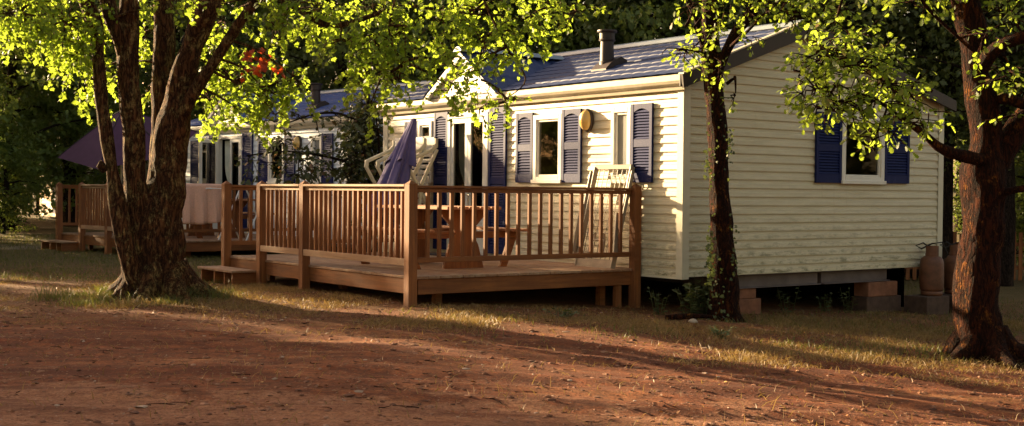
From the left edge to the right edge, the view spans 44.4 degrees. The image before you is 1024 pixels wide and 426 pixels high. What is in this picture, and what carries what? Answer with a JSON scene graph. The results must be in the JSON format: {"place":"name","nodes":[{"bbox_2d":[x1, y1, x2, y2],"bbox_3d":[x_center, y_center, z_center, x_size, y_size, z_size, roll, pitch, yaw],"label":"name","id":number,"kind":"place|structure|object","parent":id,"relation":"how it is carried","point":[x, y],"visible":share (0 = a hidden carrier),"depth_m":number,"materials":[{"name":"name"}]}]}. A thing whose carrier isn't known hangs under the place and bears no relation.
{"place":"outdoors","nodes":[
{"label":"outdoors","id":0,"kind":"place"},
{"bbox_2d":[26,274,242,307],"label":"green grass","id":1,"kind":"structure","parent":0,"point":[102,290],"depth_m":13.39,"materials":[{"name":"green plant"}]},
{"bbox_2d":[430,252,445,255],"bbox_3d":[-0.887,0.577,17.495,0.500,0.016,0.750,0,1,-36],"label":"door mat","id":2,"kind":"object","parent":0,"point":[442,253],"depth_m":17.46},
{"bbox_2d":[0,191,1023,425],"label":"ground","id":3,"kind":"structure","parent":0,"point":[581,407],"depth_m":9.07,"materials":[{"name":"brown soil"}]},
{"bbox_2d":[0,129,56,233],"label":"woodland tree","id":4,"kind":"object","parent":3,"relation":"on","point":[8,207],"visible":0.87,"depth_m":30.97,"materials":[{"name":"green plant"}]},
{"bbox_2d":[0,0,86,186],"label":"woodland tree","id":5,"kind":"object","parent":3,"relation":"on","point":[5,126],"visible":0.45,"depth_m":30.74,"materials":[{"name":"green plant"}]},
{"bbox_2d":[0,13,90,219],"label":"woodland tree","id":6,"kind":"object","parent":3,"relation":"on","point":[31,91],"visible":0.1,"depth_m":35.01,"materials":[{"name":"green plant"}]},
{"bbox_2d":[17,59,116,214],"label":"woodland tree","id":7,"kind":"object","parent":3,"relation":"on","point":[38,203],"visible":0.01,"depth_m":45.82,"materials":[{"name":"green plant"}]},
{"bbox_2d":[0,0,145,229],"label":"woodland tree","id":8,"kind":"object","parent":3,"relation":"on","point":[12,80],"visible":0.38,"depth_m":32.83,"materials":[{"name":"green plant"}]},
{"bbox_2d":[0,0,152,225],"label":"woodland tree","id":9,"kind":"object","parent":3,"relation":"on","point":[79,173],"visible":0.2,"depth_m":35.18,"materials":[{"name":"green plant"}]},
{"bbox_2d":[2,0,153,126],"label":"woodland tree","id":10,"kind":"object","parent":3,"relation":"on","point":[147,105],"visible":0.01,"depth_m":44.17,"materials":[{"name":"green plant"}]},
{"bbox_2d":[34,2,148,190],"bbox_3d":[-13.802,-3.351,40.124,3.920,7.772,3.730,1,1,5],"label":"woodland tree","id":11,"kind":"object","parent":3,"relation":"on","point":[94,110],"visible":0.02,"depth_m":39.65,"materials":[{"name":"green plant"}]},
{"bbox_2d":[40,137,148,216],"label":"holiday home","id":12,"kind":"object","parent":3,"relation":"on","point":[47,203],"visible":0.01,"depth_m":42.38,"materials":[{"name":"white"}]},
{"bbox_2d":[73,0,248,169],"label":"woodland tree","id":13,"kind":"object","parent":3,"relation":"on","point":[178,40],"visible":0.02,"depth_m":36.19,"materials":[{"name":"green plant"}]},
{"bbox_2d":[39,182,326,257],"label":"wooden deck","id":14,"kind":"structure","parent":3,"relation":"on","point":[91,208],"depth_m":23.52,"materials":[{"name":"brown wood"}]},
{"bbox_2d":[58,111,196,232],"bbox_3d":[-7.765,-0.837,25.357,2.559,2.454,2.526,1,1,0],"label":"open parasol","id":15,"kind":"object","parent":14,"relation":"on","point":[85,149],"visible":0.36,"depth_m":24.70,"materials":[{"name":"fabric"}]},
{"bbox_2d":[182,183,221,223],"bbox_3d":[-5.303,-0.155,21.649,0.894,0.701,0.232,0,1,-42],"label":"towel","id":16,"kind":"object","parent":14,"relation":"hanging from","point":[202,204],"visible":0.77,"depth_m":21.53,"materials":[{"name":"fabric"}]},
{"bbox_2d":[187,199,254,237],"bbox_3d":[-5.519,0.087,23.382,1.660,0.715,1.650,0,1,-42],"label":"picnic table","id":17,"kind":"object","parent":14,"relation":"on","point":[207,226],"visible":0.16,"depth_m":23.02,"materials":[{"name":"brown wood"}]},
{"bbox_2d":[206,188,255,240],"bbox_3d":[-4.760,0.020,22.164,0.578,0.922,1.500,1,1,18],"label":"drying rack","id":18,"kind":"object","parent":14,"relation":"on","point":[232,208],"visible":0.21,"depth_m":21.97,"materials":[{"name":"white plastic"}]},
{"bbox_2d":[142,6,229,116],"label":"woodland tree","id":19,"kind":"object","parent":3,"relation":"on","point":[180,39],"visible":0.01,"depth_m":46.24,"materials":[{"name":"green plant"}]},
{"bbox_2d":[105,0,322,119],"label":"woodland tree","id":20,"kind":"object","parent":3,"relation":"on","point":[181,32],"visible":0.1,"depth_m":33.41,"materials":[{"name":"green plant"}]},
{"bbox_2d":[147,0,363,119],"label":"woodland tree","id":21,"kind":"object","parent":3,"relation":"on","point":[260,9],"visible":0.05,"depth_m":33.62,"materials":[{"name":"green plant"}]},
{"bbox_2d":[217,0,378,92],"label":"woodland tree","id":22,"kind":"object","parent":3,"relation":"on","point":[246,38],"visible":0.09,"depth_m":32.41,"materials":[{"name":"green plant"}]},
{"bbox_2d":[0,0,611,301],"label":"maple tree","id":23,"kind":"object","parent":3,"relation":"on","point":[148,229],"visible":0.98,"depth_m":13.36,"materials":[{"name":"green plant"}]},
{"bbox_2d":[182,80,434,249],"bbox_3d":[-3.500,-0.750,26.769,5.474,3.743,6.945,0,1,-42],"label":"holiday home","id":24,"kind":"object","parent":3,"relation":"on","point":[209,161],"visible":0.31,"depth_m":25.34,"materials":[{"name":"plastic"}]},
{"bbox_2d":[197,143,208,182],"bbox_3d":[-6.596,-1.090,26.835,0.105,0.917,0.415,0,1,-42],"label":"window","id":25,"kind":"structure","parent":24,"relation":"in","point":[204,180],"depth_m":26.69,"materials":[{"name":"white plastic"}]},
{"bbox_2d":[198,139,218,228],"bbox_3d":[-6.336,-0.602,26.167,0.434,1.870,0.040,0,1,-37],"label":"door","id":26,"kind":"structure","parent":24,"relation":"in","point":[206,140],"depth_m":26.20,"materials":[{"name":"white plastic"}]},
{"bbox_2d":[230,139,239,198],"bbox_3d":[-5.697,-0.591,25.831,0.040,1.870,0.434,0,1,-42],"label":"door","id":27,"kind":"structure","parent":24,"relation":"in","point":[232,141],"depth_m":25.92,"materials":[{"name":"white plastic"}]},
{"bbox_2d":[266,138,283,183],"bbox_3d":[-4.620,-1.017,24.617,0.105,0.892,0.630,0,1,-42],"label":"window","id":28,"kind":"structure","parent":24,"relation":"in","point":[271,180],"depth_m":24.77,"materials":[{"name":"white plastic"}]},
{"bbox_2d":[310,135,320,183],"bbox_3d":[-3.663,-1.000,23.540,0.105,0.912,0.390,0,1,-42],"label":"window","id":29,"kind":"structure","parent":24,"relation":"in","point":[318,139],"depth_m":23.54,"materials":[{"name":"white plastic"}]},
{"bbox_2d":[234,43,392,251],"bbox_3d":[-2.853,-1.012,20.361,1.591,3.638,3.363,1,1,45],"label":"young oak","id":30,"kind":"object","parent":3,"relation":"on","point":[351,169],"visible":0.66,"depth_m":20.21,"materials":[{"name":"green plant"}]},
{"bbox_2d":[253,0,422,93],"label":"woodland tree","id":31,"kind":"object","parent":3,"relation":"on","point":[320,73],"visible":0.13,"depth_m":30.03,"materials":[{"name":"green plant"}]},
{"bbox_2d":[261,0,465,92],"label":"woodland tree","id":32,"kind":"object","parent":3,"relation":"on","point":[411,9],"visible":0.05,"depth_m":28.26,"materials":[{"name":"green plant"}]},
{"bbox_2d":[287,0,499,89],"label":"woodland tree","id":33,"kind":"object","parent":3,"relation":"on","point":[346,61],"visible":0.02,"depth_m":30.14,"materials":[{"name":"green plant"}]},
{"bbox_2d":[197,180,641,307],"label":"wooden deck","id":34,"kind":"structure","parent":3,"relation":"on","point":[303,262],"depth_m":14.26,"materials":[{"name":"brown wood"}]},
{"bbox_2d":[366,118,416,249],"bbox_3d":[-1.730,-0.396,17.771,0.740,1.961,1.067,0,1,-4],"label":"folded parasol","id":35,"kind":"object","parent":34,"relation":"on","point":[400,162],"visible":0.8,"depth_m":17.83,"materials":[{"name":"fabric"}]},
{"bbox_2d":[364,137,426,235],"bbox_3d":[-1.723,-0.276,18.447,0.532,1.681,0.970,0,1,-36],"label":"folding chair","id":36,"kind":"object","parent":34,"relation":"on","point":[421,144],"visible":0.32,"depth_m":18.39,"materials":[{"name":"beige plastic"}]},
{"bbox_2d":[375,137,438,204],"bbox_3d":[-1.558,-0.275,18.493,0.532,1.681,0.970,0,1,-36],"label":"folding chair","id":37,"kind":"object","parent":34,"relation":"on","point":[432,144],"visible":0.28,"depth_m":18.25,"materials":[{"name":"beige plastic"}]},
{"bbox_2d":[346,205,526,268],"bbox_3d":[-0.907,0.271,14.995,1.660,0.715,1.650,0,1,-36],"label":"picnic table","id":38,"kind":"object","parent":34,"relation":"on","point":[445,235],"visible":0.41,"depth_m":14.57,"materials":[{"name":"brown wood"}]},
{"bbox_2d":[573,164,634,268],"bbox_3d":[1.102,0.045,15.050,0.306,1.256,0.851,0,1,-36],"label":"sun lounger","id":39,"kind":"object","parent":34,"relation":"on","point":[595,262],"visible":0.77,"depth_m":15.05,"materials":[{"name":"grey plastic"}]},
{"bbox_2d":[303,0,587,83],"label":"woodland tree","id":40,"kind":"object","parent":3,"relation":"on","point":[416,71],"visible":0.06,"depth_m":27.12,"materials":[{"name":"green plant"}]},
{"bbox_2d":[400,0,586,78],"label":"woodland tree","id":41,"kind":"object","parent":3,"relation":"on","point":[491,10],"depth_m":28.42,"materials":[{"name":"green plant"}]},
{"bbox_2d":[0,295,1023,425],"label":"pebbles","id":42,"kind":"object","parent":3,"relation":"on","point":[132,423],"visible":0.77,"depth_m":8.58,"materials":[{"name":"stone"}]},
{"bbox_2d":[433,0,620,53],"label":"woodland tree","id":43,"kind":"object","parent":3,"relation":"on","point":[486,28],"visible":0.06,"depth_m":27.16,"materials":[{"name":"green plant"}]},
{"bbox_2d":[424,0,663,52],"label":"woodland tree","id":44,"kind":"object","parent":3,"relation":"on","point":[582,44],"visible":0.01,"depth_m":26.66,"materials":[{"name":"green plant"}]},
{"bbox_2d":[542,306,578,318],"bbox_3d":[0.503,1.008,12.635,0.314,0.119,0.339,1,1,40],"label":"weed","id":45,"kind":"object","parent":3,"relation":"on","point":[566,312],"visible":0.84,"depth_m":12.61,"materials":[{"name":"green plant"}]},
{"bbox_2d":[487,0,674,52],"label":"woodland tree","id":46,"kind":"object","parent":3,"relation":"on","point":[602,23],"visible":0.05,"depth_m":25.95,"materials":[{"name":"green plant"}]},
{"bbox_2d":[528,0,740,53],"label":"woodland tree","id":47,"kind":"object","parent":3,"relation":"on","point":[614,27],"visible":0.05,"depth_m":26.28,"materials":[{"name":"green plant"}]},
{"bbox_2d":[647,287,670,314],"bbox_3d":[1.664,0.989,14.073,0.175,0.319,0.388,0,1,-28],"label":"weed","id":48,"kind":"object","parent":3,"relation":"on","point":[657,305],"visible":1,"depth_m":14.11,"materials":[{"name":"green plant"}]},
{"bbox_2d":[374,19,956,306],"bbox_3d":[1.903,-0.558,18.334,5.200,3.743,6.945,0,1,-36],"label":"holiday home","id":49,"kind":"object","parent":3,"relation":"on","point":[820,212],"visible":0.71,"depth_m":15.67,"materials":[{"name":"beige plastic"}]},
{"bbox_2d":[417,121,433,182],"bbox_3d":[-1.282,-0.903,18.618,0.105,0.917,0.415,0,1,-36],"label":"window","id":50,"kind":"structure","parent":49,"relation":"in","point":[423,124],"depth_m":18.57,"materials":[{"name":"white plastic"}]},
{"bbox_2d":[450,118,467,205],"bbox_3d":[-0.744,-0.411,17.886,0.040,1.870,0.434,0,1,-36],"label":"door","id":51,"kind":"structure","parent":49,"relation":"in","point":[462,120],"depth_m":17.98,"materials":[{"name":"white plastic"}]},
{"bbox_2d":[465,117,484,251],"bbox_3d":[-0.511,-0.403,17.509,0.104,1.870,0.434,0,1,-36],"label":"door","id":52,"kind":"structure","parent":49,"relation":"in","point":[470,124],"depth_m":17.63,"materials":[{"name":"white plastic"}]},
{"bbox_2d":[530,113,561,182],"bbox_3d":[0.472,-0.829,16.219,0.105,0.892,0.630,0,1,-36],"label":"window","id":53,"kind":"structure","parent":49,"relation":"in","point":[537,119],"depth_m":16.33,"materials":[{"name":"white plastic"}]},
{"bbox_2d":[608,107,630,182],"bbox_3d":[1.322,-0.811,15.057,0.105,0.912,0.390,0,1,-36],"label":"window","id":54,"kind":"structure","parent":49,"relation":"in","point":[621,116],"depth_m":15.08,"materials":[{"name":"white plastic"}]},
{"bbox_2d":[841,114,886,184],"bbox_3d":[4.489,-0.811,16.068,0.880,0.885,0.105,0,1,-36],"label":"window","id":55,"kind":"structure","parent":49,"relation":"in","point":[878,178],"depth_m":16.11,"materials":[{"name":"white plastic"}]},
{"bbox_2d":[538,0,797,53],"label":"woodland tree","id":56,"kind":"object","parent":3,"relation":"on","point":[645,24],"visible":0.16,"depth_m":24.56,"materials":[{"name":"green plant"}]},
{"bbox_2d":[672,283,702,313],"bbox_3d":[1.999,0.964,13.977,0.342,0.414,0.428,1,1,45],"label":"weed","id":57,"kind":"object","parent":3,"relation":"on","point":[692,308],"visible":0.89,"depth_m":13.96,"materials":[{"name":"green plant"}]},
{"bbox_2d":[594,0,780,44],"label":"woodland tree","id":58,"kind":"object","parent":3,"relation":"on","point":[618,40],"visible":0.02,"depth_m":25.89,"materials":[{"name":"green plant"}]},
{"bbox_2d":[665,313,712,319],"bbox_3d":[1.869,1.095,13.238,0.507,0.070,0.092,1,1,0],"label":"fallen log","id":59,"kind":"object","parent":3,"relation":"on","point":[682,316],"visible":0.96,"depth_m":13.21,"materials":[{"name":"brown wood"}]},
{"bbox_2d":[688,319,697,322],"bbox_3d":[1.896,1.135,13.120,0.094,0.060,0.095,0,1,-18],"label":"stone","id":60,"kind":"object","parent":3,"relation":"on","point":[694,320],"visible":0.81,"depth_m":13.09,"materials":[{"name":"grey stone"}]},
{"bbox_2d":[690,276,709,313],"bbox_3d":[2.164,0.944,14.128,0.418,0.475,0.359,1,1,0],"label":"weed","id":61,"kind":"object","parent":3,"relation":"on","point":[703,309],"visible":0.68,"depth_m":14.10,"materials":[{"name":"green plant"}]},
{"bbox_2d":[709,326,735,338],"bbox_3d":[1.961,1.121,11.811,0.283,0.126,0.372,0,1,-40],"label":"weed","id":62,"kind":"object","parent":3,"relation":"on","point":[716,330],"visible":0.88,"depth_m":11.74,"materials":[{"name":"green plant"}]},
{"bbox_2d":[739,298,760,313],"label":"terracotta block","id":63,"kind":"structure","parent":3,"relation":"on","point":[751,305],"depth_m":14.99,"materials":[{"name":"orange brick"}]},
{"bbox_2d":[739,288,755,298],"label":"terracotta block","id":64,"kind":"structure","parent":63,"relation":"on","point":[748,293],"depth_m":15.01,"materials":[{"name":"orange brick"}]},
{"bbox_2d":[659,0,860,38],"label":"woodland tree","id":65,"kind":"object","parent":3,"relation":"on","point":[844,25],"depth_m":25.27,"materials":[{"name":"green plant"}]},
{"bbox_2d":[661,0,876,321],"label":"oak tree","id":66,"kind":"object","parent":3,"relation":"on","point":[724,288],"visible":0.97,"depth_m":13.79,"materials":[{"name":"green plant"}]},
{"bbox_2d":[624,0,943,93],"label":"woodland tree","id":67,"kind":"object","parent":3,"relation":"on","point":[740,9],"visible":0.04,"depth_m":24.69,"materials":[{"name":"green plant"}]},
{"bbox_2d":[776,285,800,313],"bbox_3d":[3.343,1.046,15.195,0.327,0.356,0.249,1,1,0],"label":"weed","id":68,"kind":"object","parent":3,"relation":"on","point":[786,302],"visible":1,"depth_m":15.16,"materials":[{"name":"green plant"}]},
{"bbox_2d":[815,292,832,311],"bbox_3d":[3.881,1.107,15.602,0.217,0.261,0.158,1,1,18],"label":"weed","id":69,"kind":"object","parent":3,"relation":"on","point":[827,304],"visible":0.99,"depth_m":15.60,"materials":[{"name":"green plant"}]},
{"bbox_2d":[730,0,962,86],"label":"woodland tree","id":70,"kind":"object","parent":3,"relation":"on","point":[870,15],"visible":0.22,"depth_m":23.05,"materials":[{"name":"green plant"}]},
{"bbox_2d":[839,288,856,312],"bbox_3d":[4.222,1.095,15.744,0.242,0.332,0.263,0,1,-23],"label":"weed","id":71,"kind":"object","parent":3,"relation":"on","point":[846,297],"visible":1,"depth_m":15.74,"materials":[{"name":"green plant"}]},
{"bbox_2d":[813,5,917,61],"bbox_3d":[6.920,-3.415,27.158,5.019,10.013,5.715,1,1,7],"label":"woodland tree","id":72,"kind":"object","parent":3,"relation":"on","point":[868,34],"visible":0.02,"depth_m":25.71,"materials":[{"name":"green plant"}]},
{"bbox_2d":[851,295,900,311],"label":"concrete block","id":73,"kind":"structure","parent":3,"relation":"on","point":[882,303],"depth_m":16.43,"materials":[{"name":"concrete"}]},
{"bbox_2d":[854,280,896,296],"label":"terracotta block","id":74,"kind":"structure","parent":73,"relation":"on","point":[876,289],"depth_m":16.40,"materials":[{"name":"orange brick"}]},
{"bbox_2d":[772,0,1023,369],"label":"oak tree","id":75,"kind":"object","parent":3,"relation":"on","point":[981,331],"visible":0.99,"depth_m":11.24,"materials":[{"name":"green plant"}]},
{"bbox_2d":[804,0,1007,277],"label":"woodland tree","id":76,"kind":"object","parent":3,"relation":"on","point":[930,46],"visible":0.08,"depth_m":24.31,"materials":[{"name":"green plant"}]},
{"bbox_2d":[904,294,948,314],"bbox_3d":[5.516,1.286,16.676,0.490,0.380,0.360,0,1,-36],"label":"concrete block","id":77,"kind":"object","parent":3,"relation":"on","point":[930,305],"depth_m":16.53,"materials":[{"name":"concrete"}]},
{"bbox_2d":[915,242,947,295],"bbox_3d":[5.636,0.736,16.711,0.488,0.719,0.310,0,1,-36],"label":"gas cylinder","id":78,"kind":"object","parent":77,"relation":"on","point":[931,278],"visible":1,"depth_m":16.56,"materials":[{"name":"brown paint"}]},
{"bbox_2d":[844,6,1009,141],"bbox_3d":[8.400,-3.435,26.856,6.241,10.121,5.481,0,1,-24],"label":"woodland tree","id":79,"kind":"object","parent":3,"relation":"on","point":[890,21],"depth_m":26.01,"materials":[{"name":"green plant"}]},
{"bbox_2d":[838,0,1023,260],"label":"woodland tree","id":80,"kind":"object","parent":3,"relation":"on","point":[948,180],"visible":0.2,"depth_m":23.85,"materials":[{"name":"green plant"}]},
{"bbox_2d":[905,7,965,231],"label":"woodland tree","id":81,"kind":"object","parent":3,"relation":"on","point":[955,225],"depth_m":49.85,"materials":[{"name":"green plant"}]},
{"bbox_2d":[865,0,1023,286],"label":"woodland tree","id":82,"kind":"object","parent":3,"relation":"on","point":[1007,264],"visible":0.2,"depth_m":22.88,"materials":[{"name":"green plant"}]},
{"bbox_2d":[866,2,1023,136],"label":"woodland tree","id":83,"kind":"object","parent":3,"relation":"on","point":[899,13],"visible":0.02,"depth_m":25.71,"materials":[{"name":"green plant"}]},
{"bbox_2d":[942,293,952,312],"bbox_3d":[6.031,1.285,17.074,0.570,0.380,0.360,0,1,-36],"label":"concrete block","id":84,"kind":"object","parent":3,"relation":"on","point":[950,302],"depth_m":16.80,"materials":[{"name":"grey concrete"}]},
{"bbox_2d":[940,241,958,293],"bbox_3d":[6.064,0.735,17.024,0.488,0.719,0.310,0,1,-36],"label":"gas cylinder","id":85,"kind":"object","parent":84,"relation":"on","point":[949,262],"visible":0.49,"depth_m":16.91,"materials":[{"name":"brown paint"}]},
{"bbox_2d":[905,232,1023,279],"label":"picket fence","id":86,"kind":"object","parent":3,"relation":"on","point":[1020,267],"visible":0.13,"depth_m":24.01,"materials":[{"name":"brown wood"}]},
{"bbox_2d":[932,9,1023,214],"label":"woodland tree","id":87,"kind":"object","parent":3,"relation":"on","point":[957,173],"depth_m":30.60,"materials":[{"name":"green plant"}]},
{"bbox_2d":[934,0,1023,90],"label":"woodland tree","id":88,"kind":"object","parent":3,"relation":"on","point":[1022,52],"depth_m":24.07,"materials":[{"name":"green plant"}]},
{"bbox_2d":[943,0,1023,185],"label":"woodland tree","id":89,"kind":"object","parent":3,"relation":"on","point":[1015,57],"visible":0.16,"depth_m":23.16,"materials":[{"name":"green plant"}]},
{"bbox_2d":[953,139,1022,233],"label":"woodland tree","id":90,"kind":"object","parent":3,"relation":"on","point":[956,187],"visible":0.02,"depth_m":40.11,"materials":[{"name":"green plant"}]},
{"bbox_2d":[953,145,1023,265],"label":"woodland tree","id":91,"kind":"object","parent":3,"relation":"on","point":[1019,198],"visible":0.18,"depth_m":29.02,"materials":[{"name":"green plant"}]},
{"bbox_2d":[953,138,1023,252],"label":"woodland tree","id":92,"kind":"object","parent":3,"relation":"on","point":[955,190],"depth_m":34.99,"materials":[{"name":"green plant"}]},
{"bbox_2d":[0,275,1023,425],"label":"dry grass","id":93,"kind":"structure","parent":0,"point":[246,288],"depth_m":12.05,"materials":[{"name":"plant"}]},
{"bbox_2d":[0,232,1023,370],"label":"green grass","id":94,"kind":"structure","parent":0,"point":[12,244],"depth_m":16.20,"materials":[{"name":"green plant"}]},
{"bbox_2d":[0,276,1023,425],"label":"fallen leaves","id":95,"kind":"object","parent":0,"point":[677,412],"depth_m":10.51,"materials":[{"name":"brown plant"}]},
{"bbox_2d":[99,3,955,186],"label":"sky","id":96,"kind":"structure","parent":0,"point":[228,3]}
]}

